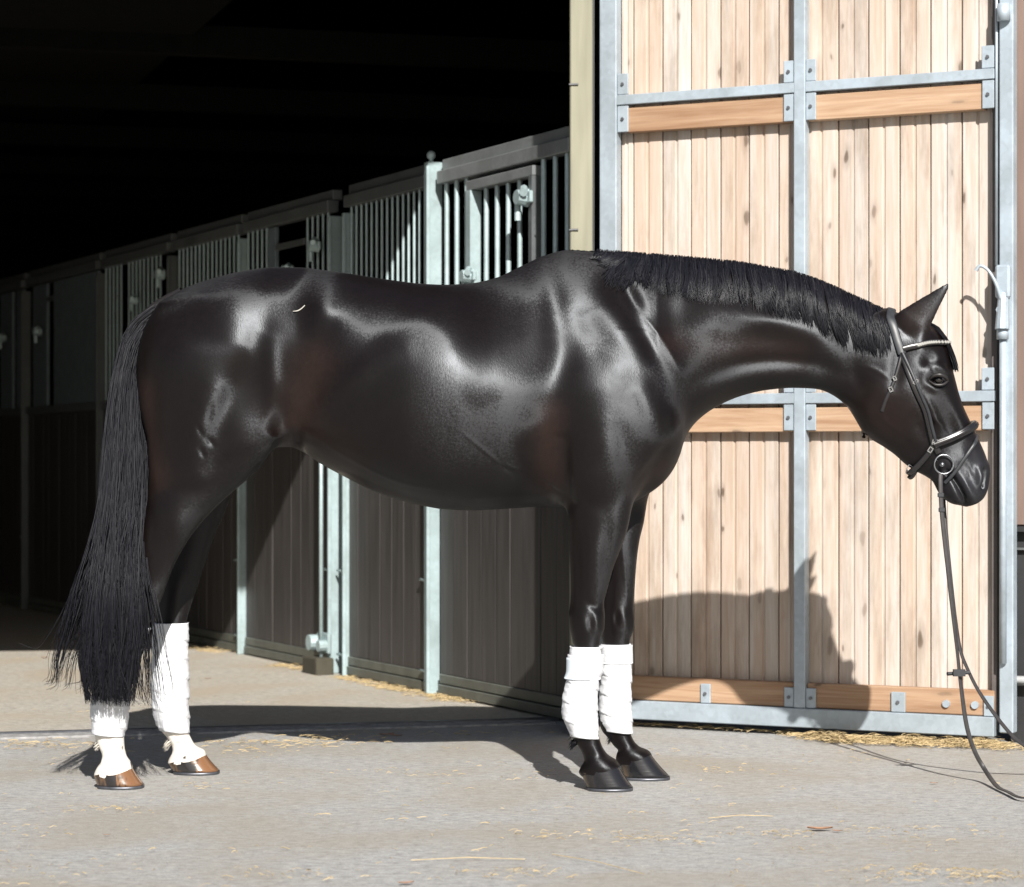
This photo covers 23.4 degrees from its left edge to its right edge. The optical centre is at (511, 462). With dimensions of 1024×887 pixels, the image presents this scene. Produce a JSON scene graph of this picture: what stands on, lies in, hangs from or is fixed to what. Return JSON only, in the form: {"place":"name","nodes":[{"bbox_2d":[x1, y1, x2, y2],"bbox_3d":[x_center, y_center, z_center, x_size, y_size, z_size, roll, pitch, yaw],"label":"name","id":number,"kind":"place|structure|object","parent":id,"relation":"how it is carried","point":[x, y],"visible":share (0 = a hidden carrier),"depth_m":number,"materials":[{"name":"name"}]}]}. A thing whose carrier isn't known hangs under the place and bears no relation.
{"place":"outdoors","nodes":[
{"label":"outdoors","id":0,"kind":"place"},
{"bbox_2d":[0,603,560,731],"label":"barn floor","id":1,"kind":"structure","parent":0,"point":[29,701],"depth_m":10.76,"materials":[{"name":"grey concrete"}]},
{"bbox_2d":[0,273,29,606],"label":"stall front","id":2,"kind":"object","parent":1,"relation":"on","point":[10,503],"visible":0.88,"depth_m":17.51,"materials":[{"name":"brown wood"}]},
{"bbox_2d":[20,252,104,618],"bbox_3d":[-3.005,-0.155,16.371,0.137,2.330,1.870,0,0,-26],"label":"stall front","id":3,"kind":"object","parent":1,"relation":"on","point":[58,473],"visible":0.9,"depth_m":16.37,"materials":[{"name":"brown wood"}]},
{"bbox_2d":[47,295,53,300],"bbox_3d":[-3.076,-1.100,16.558,0.022,0.030,0.174,0,0,-26],"label":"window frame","id":4,"kind":"structure","parent":3,"relation":"in","point":[50,298],"depth_m":16.55,"materials":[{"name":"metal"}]},
{"bbox_2d":[96,233,177,633],"bbox_3d":[-2.293,-0.155,14.888,0.137,2.330,1.499,0,0,-26],"label":"stall front","id":5,"kind":"object","parent":1,"relation":"on","point":[160,246],"visible":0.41,"depth_m":15.25,"materials":[{"name":"brown wood"}]},
{"bbox_2d":[167,214,247,651],"bbox_3d":[-1.707,-0.155,13.710,0.102,2.330,1.257,0,0,-26],"label":"stall front","id":6,"kind":"object","parent":1,"relation":"on","point":[212,618],"visible":0.3,"depth_m":13.49,"materials":[{"name":"brown wood"}]},
{"bbox_2d":[233,190,341,664],"bbox_3d":[-1.177,-0.155,12.566,0.137,2.330,1.365,0,0,-26],"label":"stall front","id":7,"kind":"object","parent":1,"relation":"on","point":[277,559],"visible":0.61,"depth_m":12.57,"materials":[{"name":"brown wood"}]},
{"bbox_2d":[275,238,306,249],"bbox_3d":[-1.110,-1.100,12.468,0.022,0.030,0.410,0,0,-26],"label":"window frame","id":8,"kind":"structure","parent":7,"relation":"in","point":[303,241],"depth_m":12.44,"materials":[{"name":"metal"}]},
{"bbox_2d":[323,165,423,689],"bbox_3d":[-0.628,-0.155,11.459,0.107,2.330,1.218,0,0,-26],"label":"stall front","id":9,"kind":"object","parent":1,"relation":"on","point":[374,569],"visible":0.57,"depth_m":11.45,"materials":[{"name":"brown wood"}]},
{"bbox_2d":[303,463,333,674],"bbox_3d":[-0.932,0.215,11.880,0.090,1.600,0.198,0,0,-26],"label":"floor bolt","id":10,"kind":"object","parent":9,"relation":"attached to","point":[320,643],"visible":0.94,"depth_m":11.86,"materials":[{"name":"silver metal"}]},
{"bbox_2d":[419,126,568,718],"bbox_3d":[-0.086,-0.177,10.293,0.140,2.375,1.440,0,0,-26],"label":"stall front","id":11,"kind":"object","parent":1,"relation":"on","point":[496,606],"visible":0.62,"depth_m":10.27,"materials":[{"name":"brown wood"}]},
{"bbox_2d":[0,718,1023,886],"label":"yard ground","id":12,"kind":"structure","parent":0,"point":[198,835],"depth_m":7.17,"materials":[{"name":"concrete"}]},
{"bbox_2d":[0,717,559,739],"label":"threshold","id":13,"kind":"object","parent":12,"relation":"on","point":[288,727],"visible":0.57,"depth_m":9.43,"materials":[{"name":"concrete"}]},
{"bbox_2d":[66,664,937,882],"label":"dry leaves","id":14,"kind":"object","parent":12,"relation":"on","point":[413,881],"visible":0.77,"depth_m":6.83,"materials":[{"name":"brown plant"}]},
{"bbox_2d":[20,249,989,791],"bbox_3d":[-0.004,0.169,7.867,3.044,1.691,0.690,0,0,0],"label":"horse","id":15,"kind":"object","parent":12,"relation":"on","point":[586,389],"visible":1,"depth_m":7.66},
{"bbox_2d":[861,307,1023,798],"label":"bridle","id":16,"kind":"object","parent":15,"relation":"attached to","point":[936,444],"visible":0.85,"depth_m":7.79,"materials":[{"name":"black leather"}]},
{"bbox_2d":[0,0,1023,717],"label":"barn","id":17,"kind":"structure","parent":12,"relation":"on","point":[124,122],"depth_m":22.00,"materials":[{"name":"black metal"}]},
{"bbox_2d":[0,646,1023,751],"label":"straw","id":18,"kind":"object","parent":12,"relation":"on","point":[907,739],"visible":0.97,"depth_m":8.97,"materials":[{"name":"yellow plant"}]},
{"bbox_2d":[0,657,1023,886],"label":"scattered straw","id":19,"kind":"object","parent":12,"relation":"on","point":[948,869],"visible":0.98,"depth_m":6.63,"materials":[{"name":"beige plant"}]},
{"bbox_2d":[569,0,593,645],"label":"door post","id":20,"kind":"object","parent":12,"relation":"on","point":[581,124],"depth_m":9.20,"materials":[{"name":"beige paint"}]},
{"bbox_2d":[600,0,1016,736],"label":"barn door","id":21,"kind":"structure","parent":20,"relation":"attached to","point":[790,568],"depth_m":9.18,"materials":[{"name":"wood"}]},
{"bbox_2d":[416,815,766,873],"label":"straw stalks","id":22,"kind":"object","parent":12,"relation":"on","point":[574,857],"visible":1,"depth_m":6.31,"materials":[{"name":"beige plant"}]},
{"bbox_2d":[1011,0,1023,742],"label":"side building","id":23,"kind":"structure","parent":12,"relation":"on","point":[1019,734],"depth_m":8.94,"materials":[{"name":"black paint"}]}
]}

